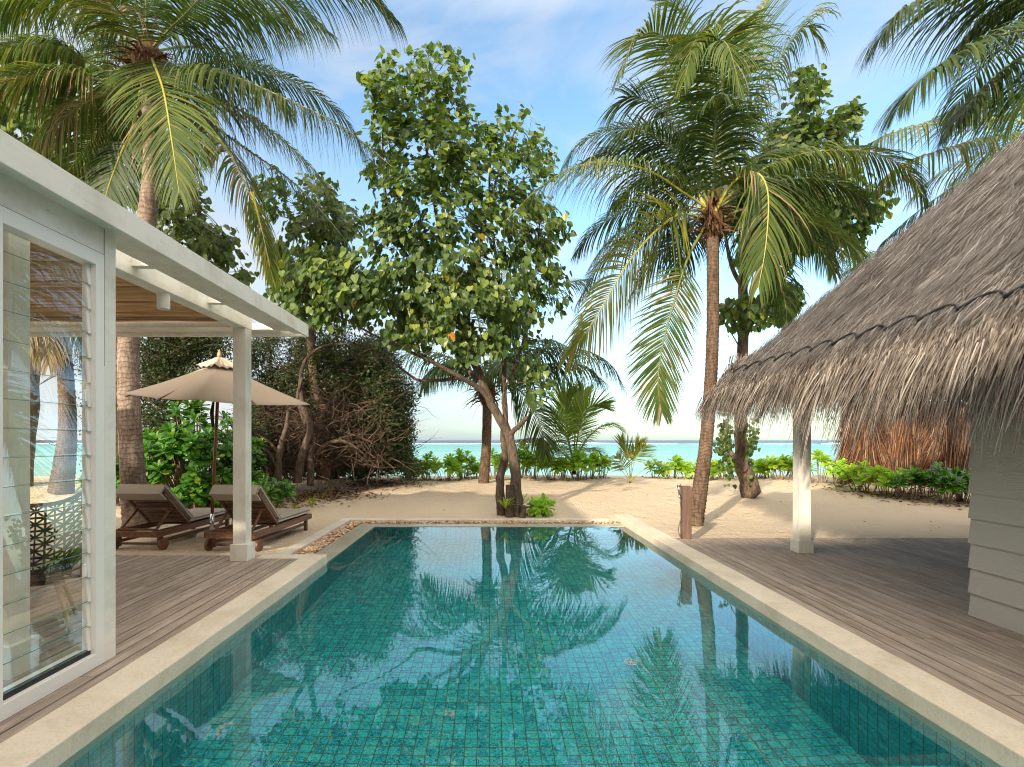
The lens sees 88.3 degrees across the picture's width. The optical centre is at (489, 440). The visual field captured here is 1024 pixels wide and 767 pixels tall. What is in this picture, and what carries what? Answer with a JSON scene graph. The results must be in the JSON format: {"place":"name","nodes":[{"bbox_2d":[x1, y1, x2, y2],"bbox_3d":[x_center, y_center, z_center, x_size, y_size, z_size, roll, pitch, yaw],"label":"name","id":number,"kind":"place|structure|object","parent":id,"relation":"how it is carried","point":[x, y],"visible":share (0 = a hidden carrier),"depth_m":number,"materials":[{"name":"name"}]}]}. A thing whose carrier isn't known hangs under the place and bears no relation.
{"place":"outdoors","nodes":[
{"label":"outdoors","id":0,"kind":"place"},
{"bbox_2d":[34,440,839,475],"bbox_3d":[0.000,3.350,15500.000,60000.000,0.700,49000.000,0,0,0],"label":"sea","id":1,"kind":"structure","parent":0,"point":[686,450],"depth_m":128.60,"materials":[{"name":"teal liquid"}]},
{"bbox_2d":[42,442,839,443],"bbox_3d":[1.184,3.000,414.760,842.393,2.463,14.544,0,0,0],"label":"surf","id":2,"kind":"structure","parent":1,"relation":"on","point":[526,443],"depth_m":415.51,"materials":[{"name":"liquid"}]},
{"bbox_2d":[30,475,970,555],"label":"sand","id":3,"kind":"structure","parent":0,"point":[653,502],"depth_m":11.66,"materials":[{"name":"beige sand"}]},
{"bbox_2d":[30,337,81,493],"bbox_3d":[-11.540,-1.861,14.719,5.240,6.522,3.939,0,0,0],"label":"palm tree","id":4,"kind":"object","parent":3,"relation":"on","point":[63,468],"visible":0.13,"depth_m":13.60,"materials":[{"name":"brown plant"}]},
{"bbox_2d":[30,345,81,483],"bbox_3d":[-13.418,-0.962,14.645,6.787,4.701,3.130,0,0,0],"label":"thicket shrub","id":5,"kind":"object","parent":3,"relation":"on","point":[80,366],"visible":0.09,"depth_m":14.96,"materials":[{"name":"green plant"}]},
{"bbox_2d":[0,16,172,486],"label":"broadleaf tree","id":6,"kind":"object","parent":3,"relation":"on","point":[34,396],"visible":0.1,"depth_m":14.85,"materials":[{"name":"green plant"}]},
{"bbox_2d":[75,456,120,505],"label":"beach bush","id":7,"kind":"object","parent":3,"relation":"on","point":[117,484],"visible":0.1,"depth_m":12.01,"materials":[{"name":"green plant"}]},
{"bbox_2d":[116,484,230,549],"bbox_3d":[-4.982,1.106,8.423,0.780,0.938,1.950,0,0,4],"label":"sun lounger","id":8,"kind":"object","parent":3,"relation":"on","point":[159,505],"visible":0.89,"depth_m":7.82,"materials":[{"name":"brown wood"}]},
{"bbox_2d":[116,175,259,487],"bbox_3d":[-7.254,-2.793,12.849,3.860,7.976,2.576,0,0,0],"label":"broadleaf tree","id":9,"kind":"object","parent":3,"relation":"on","point":[216,244],"visible":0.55,"depth_m":12.21,"materials":[{"name":"leaf"},{"name":"bark"}]},
{"bbox_2d":[0,0,408,526],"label":"palm tree","id":10,"kind":"object","parent":3,"relation":"on","point":[149,69],"visible":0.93,"depth_m":9.21,"materials":[{"name":"green plant"}]},
{"bbox_2d":[142,400,267,508],"bbox_3d":[-6.415,0.307,11.610,2.920,2.568,2.459,0,0,0],"label":"beach bush","id":11,"kind":"object","parent":3,"relation":"on","point":[165,461],"visible":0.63,"depth_m":10.90,"materials":[{"name":"green plant"}]},
{"bbox_2d":[116,337,297,486],"bbox_3d":[-7.766,-1.498,13.851,5.791,5.452,3.779,0,0,0],"label":"thicket shrub","id":12,"kind":"object","parent":3,"relation":"on","point":[174,357],"visible":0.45,"depth_m":13.11,"materials":[{"name":"green plant"}]},
{"bbox_2d":[122,349,309,542],"bbox_3d":[-4.285,0.087,8.217,2.552,3.005,1.760,0,0,40],"label":"parasol","id":13,"kind":"object","parent":3,"relation":"on","point":[212,380],"visible":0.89,"depth_m":7.94,"materials":[{"name":"taupe canvas"},{"name":"dark wood"}]},
{"bbox_2d":[204,485,311,551],"bbox_3d":[-3.572,1.106,8.333,0.780,0.938,1.950,0,0,4],"label":"sun lounger","id":14,"kind":"object","parent":3,"relation":"on","point":[265,512],"visible":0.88,"depth_m":7.74,"materials":[{"name":"brown wood"}]},
{"bbox_2d":[251,473,296,507],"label":"beach bush","id":15,"kind":"object","parent":3,"relation":"on","point":[284,486],"visible":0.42,"depth_m":11.01,"materials":[{"name":"green plant"}]},
{"bbox_2d":[251,330,331,481],"bbox_3d":[-5.785,-1.112,14.355,3.097,4.490,2.694,0,0,0],"label":"thicket shrub","id":16,"kind":"object","parent":3,"relation":"on","point":[268,361],"visible":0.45,"depth_m":14.26,"materials":[{"name":"green plant"}]},
{"bbox_2d":[252,166,368,479],"bbox_3d":[-4.650,-3.030,13.370,3.276,8.180,2.259,0,0,0],"label":"broadleaf tree","id":17,"kind":"object","parent":3,"relation":"on","point":[348,230],"visible":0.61,"depth_m":13.22,"materials":[{"name":"green plant"}]},
{"bbox_2d":[228,358,393,479],"bbox_3d":[-5.562,-0.716,16.921,5.890,4.513,2.966,0,0,0],"label":"thicket shrub","id":18,"kind":"object","parent":3,"relation":"on","point":[334,476],"visible":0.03,"depth_m":16.60,"materials":[{"name":"plant"}]},
{"bbox_2d":[307,494,318,505],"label":"lily plant","id":19,"kind":"object","parent":3,"relation":"on","point":[312,502],"visible":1,"depth_m":12.03,"materials":[{"name":"green plant"}]},
{"bbox_2d":[228,318,428,494],"bbox_3d":[-4.649,-1.180,14.520,6.202,5.968,4.870,0,0,0],"label":"thicket shrub","id":20,"kind":"object","parent":3,"relation":"on","point":[361,423],"visible":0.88,"depth_m":13.81,"materials":[{"name":"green plant"}]},
{"bbox_2d":[331,333,443,482],"bbox_3d":[-3.084,-1.184,15.664,3.785,5.206,3.504,0,0,0],"label":"thicket shrub","id":21,"kind":"object","parent":3,"relation":"on","point":[401,455],"visible":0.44,"depth_m":15.03,"materials":[{"name":"green plant"}]},
{"bbox_2d":[398,458,423,479],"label":"beach shrub","id":22,"kind":"object","parent":3,"relation":"on","point":[417,459],"visible":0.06,"depth_m":16.95,"materials":[{"name":"green plant"}]},
{"bbox_2d":[263,40,576,517],"bbox_3d":[-1.280,-3.670,10.653,6.198,10.632,3.285,0,0,-13],"label":"broadleaf tree","id":23,"kind":"object","parent":3,"relation":"on","point":[329,290],"visible":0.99,"depth_m":10.39,"materials":[{"name":"green plant"}]},
{"bbox_2d":[418,451,443,479],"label":"beach shrub","id":24,"kind":"object","parent":3,"relation":"on","point":[426,461],"visible":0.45,"depth_m":17.05,"materials":[{"name":"green plant"}]},
{"bbox_2d":[428,453,463,480],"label":"beach shrub","id":25,"kind":"object","parent":3,"relation":"on","point":[451,464],"visible":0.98,"depth_m":16.80,"materials":[{"name":"green plant"}]},
{"bbox_2d":[454,448,477,478],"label":"beach shrub","id":26,"kind":"object","parent":3,"relation":"on","point":[466,460],"visible":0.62,"depth_m":17.55,"materials":[{"name":"green plant"}]},
{"bbox_2d":[463,461,479,477],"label":"beach shrub","id":27,"kind":"object","parent":3,"relation":"on","point":[476,468],"visible":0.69,"depth_m":17.75,"materials":[{"name":"green plant"}]},
{"bbox_2d":[477,447,509,478],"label":"beach shrub","id":28,"kind":"object","parent":3,"relation":"on","point":[495,460],"visible":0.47,"depth_m":17.24,"materials":[{"name":"green plant"}]},
{"bbox_2d":[383,236,627,483],"bbox_3d":[0.350,-2.614,16.412,7.084,8.055,6.388,0,0,0],"label":"palm tree","id":29,"kind":"object","parent":3,"relation":"on","point":[542,447],"visible":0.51,"depth_m":15.82,"materials":[{"name":"green plant"}]},
{"bbox_2d":[492,496,522,508],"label":"lily plant","id":30,"kind":"object","parent":3,"relation":"on","point":[506,503],"visible":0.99,"depth_m":10.59,"materials":[{"name":"green plant"}]},
{"bbox_2d":[0,514,1023,766],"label":"pool coping","id":31,"kind":"object","parent":3,"relation":"on","point":[62,734],"visible":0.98,"depth_m":3.42,"materials":[{"name":"stone"}]},
{"bbox_2d":[517,442,533,477],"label":"beach shrub","id":32,"kind":"object","parent":3,"relation":"on","point":[521,453],"visible":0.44,"depth_m":17.50,"materials":[{"name":"green plant"}]},
{"bbox_2d":[526,496,535,512],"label":"beach shrub","id":33,"kind":"object","parent":3,"relation":"on","point":[530,506],"visible":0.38,"depth_m":10.92,"materials":[{"name":"green plant"}]},
{"bbox_2d":[519,450,547,478],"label":"beach shrub","id":34,"kind":"object","parent":3,"relation":"on","point":[529,463],"visible":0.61,"depth_m":17.29,"materials":[{"name":"green plant"}]},
{"bbox_2d":[526,493,555,517],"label":"beach shrub","id":35,"kind":"object","parent":3,"relation":"on","point":[541,504],"visible":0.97,"depth_m":10.73,"materials":[{"name":"green plant"}]},
{"bbox_2d":[119,475,968,530],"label":"leaf litter","id":36,"kind":"object","parent":3,"relation":"on","point":[330,495],"visible":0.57,"depth_m":13.45,"materials":[{"name":"brown plant"}]},
{"bbox_2d":[533,454,561,479],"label":"beach shrub","id":37,"kind":"object","parent":3,"relation":"on","point":[545,465],"visible":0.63,"depth_m":16.84,"materials":[{"name":"green plant"}]},
{"bbox_2d":[549,456,574,480],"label":"beach shrub","id":38,"kind":"object","parent":3,"relation":"on","point":[562,464],"visible":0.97,"depth_m":16.59,"materials":[{"name":"green plant"}]},
{"bbox_2d":[515,375,626,474],"bbox_3d":[2.580,-0.580,17.417,3.854,3.406,2.987,0,0,0],"label":"young palm","id":39,"kind":"object","parent":3,"relation":"on","point":[578,407],"visible":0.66,"depth_m":17.14,"materials":[{"name":"green plant"}]},
{"bbox_2d":[564,448,596,479],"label":"beach shrub","id":40,"kind":"object","parent":3,"relation":"on","point":[580,459],"visible":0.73,"depth_m":16.82,"materials":[{"name":"green plant"}]},
{"bbox_2d":[579,451,606,478],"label":"beach shrub","id":41,"kind":"object","parent":3,"relation":"on","point":[595,456],"visible":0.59,"depth_m":17.14,"materials":[{"name":"green plant"}]},
{"bbox_2d":[594,455,612,477],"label":"beach shrub","id":42,"kind":"object","parent":3,"relation":"on","point":[604,460],"visible":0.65,"depth_m":17.36,"materials":[{"name":"green plant"}]},
{"bbox_2d":[605,430,666,482],"bbox_3d":[4.408,0.516,15.827,1.842,1.705,1.045,0,0,21],"label":"young palm","id":43,"kind":"object","parent":3,"relation":"on","point":[639,447],"visible":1,"depth_m":15.79,"materials":[{"name":"green plant"}]},
{"bbox_2d":[643,458,668,477],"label":"beach shrub","id":44,"kind":"object","parent":3,"relation":"on","point":[652,467],"visible":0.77,"depth_m":17.61,"materials":[{"name":"green plant"}]},
{"bbox_2d":[656,455,688,478],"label":"beach shrub","id":45,"kind":"object","parent":3,"relation":"on","point":[676,459],"visible":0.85,"depth_m":17.34,"materials":[{"name":"green plant"}]},
{"bbox_2d":[677,483,691,539],"bbox_3d":[2.958,1.091,8.050,0.213,0.878,0.130,0,0,0],"label":"shower post","id":46,"kind":"object","parent":3,"relation":"on","point":[685,500],"visible":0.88,"depth_m":7.99,"materials":[{"name":"brown wood"}]},
{"bbox_2d":[673,459,696,478],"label":"beach shrub","id":47,"kind":"object","parent":3,"relation":"on","point":[691,470],"visible":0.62,"depth_m":17.25,"materials":[{"name":"green plant"}]},
{"bbox_2d":[709,459,719,479],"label":"beach shrub","id":48,"kind":"object","parent":3,"relation":"on","point":[713,467],"visible":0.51,"depth_m":17.00,"materials":[{"name":"green plant"}]},
{"bbox_2d":[502,0,933,526],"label":"palm tree","id":49,"kind":"object","parent":3,"relation":"on","point":[715,218],"visible":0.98,"depth_m":9.56,"materials":[{"name":"green plant"}]},
{"bbox_2d":[712,460,735,479],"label":"beach shrub","id":50,"kind":"object","parent":3,"relation":"on","point":[720,470],"visible":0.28,"depth_m":17.07,"materials":[{"name":"green plant"}]},
{"bbox_2d":[750,459,768,477],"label":"beach shrub","id":51,"kind":"object","parent":3,"relation":"on","point":[755,469],"visible":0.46,"depth_m":16.96,"materials":[{"name":"green plant"}]},
{"bbox_2d":[756,455,782,477],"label":"beach shrub","id":52,"kind":"object","parent":3,"relation":"on","point":[763,459],"visible":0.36,"depth_m":16.92,"materials":[{"name":"green plant"}]},
{"bbox_2d":[761,453,789,478],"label":"beach shrub","id":53,"kind":"object","parent":3,"relation":"on","point":[770,462],"visible":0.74,"depth_m":16.55,"materials":[{"name":"green plant"}]},
{"bbox_2d":[781,452,792,479],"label":"beach shrub","id":54,"kind":"object","parent":3,"relation":"on","point":[789,466],"visible":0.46,"depth_m":16.27,"materials":[{"name":"green plant"}]},
{"bbox_2d":[719,62,900,498],"bbox_3d":[8.005,-4.151,13.109,5.299,11.604,3.063,0,0,0],"label":"broadleaf tree","id":55,"kind":"object","parent":3,"relation":"on","point":[804,128],"visible":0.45,"depth_m":12.69,"materials":[{"name":"green plant"}]},
{"bbox_2d":[713,408,760,488],"bbox_3d":[6.004,-0.071,12.812,1.217,2.513,0.400,0,0,0],"label":"creeper","id":56,"kind":"object","parent":55,"relation":"attached to","point":[724,440],"visible":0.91,"depth_m":12.75,"materials":[{"name":"green plant"}]},
{"bbox_2d":[811,449,836,482],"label":"beach shrub","id":57,"kind":"object","parent":3,"relation":"on","point":[822,458],"visible":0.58,"depth_m":15.30,"materials":[{"name":"green plant"}]},
{"bbox_2d":[823,458,852,486],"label":"beach shrub","id":58,"kind":"object","parent":3,"relation":"on","point":[831,470],"visible":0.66,"depth_m":14.46,"materials":[{"name":"green plant"}]},
{"bbox_2d":[822,250,877,280],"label":"palm tree","id":59,"kind":"object","parent":3,"relation":"on","point":[852,269],"visible":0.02,"depth_m":17.62,"materials":[{"name":"green plant"}]},
{"bbox_2d":[836,460,877,490],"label":"beach shrub","id":60,"kind":"object","parent":3,"relation":"on","point":[857,470],"visible":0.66,"depth_m":13.79,"materials":[{"name":"green plant"}]},
{"bbox_2d":[849,466,883,492],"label":"beach shrub","id":61,"kind":"object","parent":3,"relation":"on","point":[861,475],"visible":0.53,"depth_m":13.34,"materials":[{"name":"green plant"}]},
{"bbox_2d":[862,465,910,496],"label":"beach shrub","id":62,"kind":"object","parent":3,"relation":"on","point":[885,478],"visible":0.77,"depth_m":12.81,"materials":[{"name":"green plant"}]},
{"bbox_2d":[889,467,910,493],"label":"beach shrub","id":63,"kind":"object","parent":3,"relation":"on","point":[901,469],"visible":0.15,"depth_m":13.14,"materials":[{"name":"green plant"}]},
{"bbox_2d":[830,401,970,483],"bbox_3d":[13.024,-0.001,15.123,6.571,3.002,0.555,0,0,0],"label":"palm screen","id":64,"kind":"object","parent":3,"relation":"on","point":[895,457],"visible":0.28,"depth_m":15.04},
{"bbox_2d":[887,465,935,499],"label":"beach shrub","id":65,"kind":"object","parent":3,"relation":"on","point":[900,481],"visible":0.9,"depth_m":12.28,"materials":[{"name":"green plant"}]},
{"bbox_2d":[908,470,945,497],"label":"beach shrub","id":66,"kind":"object","parent":3,"relation":"on","point":[924,488],"visible":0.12,"depth_m":12.59,"materials":[{"name":"green plant"}]},
{"bbox_2d":[841,94,1023,255],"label":"palm tree","id":67,"kind":"object","parent":3,"relation":"on","point":[963,148],"visible":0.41,"depth_m":10.73,"materials":[{"name":"green plant"}]},
{"bbox_2d":[924,469,946,492],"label":"beach shrub","id":68,"kind":"object","parent":3,"relation":"on","point":[939,476],"visible":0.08,"depth_m":13.14,"materials":[{"name":"green plant"}]},
{"bbox_2d":[852,0,1023,161],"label":"palm tree","id":69,"kind":"object","parent":3,"relation":"on","point":[972,104],"visible":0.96,"depth_m":7.46,"materials":[{"name":"green plant"}]},
{"bbox_2d":[923,461,967,503],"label":"beach shrub","id":70,"kind":"object","parent":3,"relation":"on","point":[952,483],"visible":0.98,"depth_m":11.63,"materials":[{"name":"green plant"}]},
{"bbox_2d":[947,466,967,501],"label":"beach shrub","id":71,"kind":"object","parent":3,"relation":"on","point":[957,472],"visible":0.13,"depth_m":11.91,"materials":[{"name":"green plant"}]},
{"bbox_2d":[957,468,970,502],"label":"beach shrub","id":72,"kind":"object","parent":3,"relation":"on","point":[967,478],"visible":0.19,"depth_m":11.65,"materials":[{"name":"green plant"}]},
{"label":"deck base","id":73,"kind":"structure","parent":3,"relation":"on","visible":0},
{"bbox_2d":[3,555,261,686],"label":"deck","id":74,"kind":"structure","parent":73,"relation":"on","point":[146,584],"depth_m":5.23,"materials":[{"name":"brown wood"}]},
{"bbox_2d":[30,491,81,633],"bbox_3d":[-3.641,0.971,4.180,0.714,1.066,0.660,0,0,-35],"label":"woven chair","id":75,"kind":"object","parent":74,"relation":"on","point":[55,574],"visible":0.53,"depth_m":4.39,"materials":[{"name":"white wicker"}]},
{"bbox_2d":[0,129,307,721],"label":"pavilion","id":76,"kind":"structure","parent":74,"relation":"on","point":[95,270],"depth_m":3.47,"materials":[{"name":"white paint"}]},
{"bbox_2d":[0,205,103,721],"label":"window","id":77,"kind":"structure","parent":76,"relation":"in","point":[26,691],"depth_m":3.45,"materials":[{"name":"clear glass"}]},
{"bbox_2d":[157,292,169,310],"bbox_3d":[-3.110,-1.324,5.020,0.112,0.152,0.112,0,0,0],"label":"downlight","id":78,"kind":"object","parent":76,"relation":"attached to","point":[163,300],"visible":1,"depth_m":4.98,"materials":[{"name":"silver metal"}]},
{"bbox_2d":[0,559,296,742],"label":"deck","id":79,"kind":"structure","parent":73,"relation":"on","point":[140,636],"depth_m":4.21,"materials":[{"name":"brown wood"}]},
{"bbox_2d":[675,538,1023,723],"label":"deck","id":80,"kind":"structure","parent":73,"relation":"on","point":[907,600],"depth_m":5.05,"materials":[{"name":"brown wood"}]},
{"bbox_2d":[692,132,1023,634],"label":"thatched bungalow","id":81,"kind":"object","parent":80,"relation":"on","point":[925,308],"visible":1,"depth_m":4.59,"materials":[{"name":"grey plant"}]},
{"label":"pool side wall","id":82,"kind":"structure","parent":3,"relation":"in","visible":0},
{"bbox_2d":[315,524,624,561],"bbox_3d":[0.031,1.844,8.451,4.962,0.512,3.158,0,0,0],"label":"pool lip","id":83,"kind":"object","parent":82,"relation":"on","point":[332,550],"visible":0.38,"depth_m":9.74,"materials":[{"name":"beige stone"}]},
{"bbox_2d":[0,0,1023,439],"label":"sky","id":84,"kind":"structure","parent":0,"point":[545,55],"materials":[{"name":"blue"}]},
{"bbox_2d":[58,527,1001,766],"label":"pool water","id":85,"kind":"structure","parent":0,"point":[500,647],"depth_m":3.52,"materials":[{"name":"teal liquid"}]},
{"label":"pebble channel","id":86,"kind":"structure","parent":0,"visible":0},
{"bbox_2d":[277,518,618,553],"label":"pool kerb","id":87,"kind":"structure","parent":86,"relation":"on","point":[303,543],"depth_m":10.26,"materials":[{"name":"stone"}]},
{"bbox_2d":[296,520,619,553],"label":"pebbles","id":88,"kind":"object","parent":86,"relation":"in","point":[322,543],"visible":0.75,"depth_m":10.05,"materials":[{"name":"beige gravel"}]}
]}

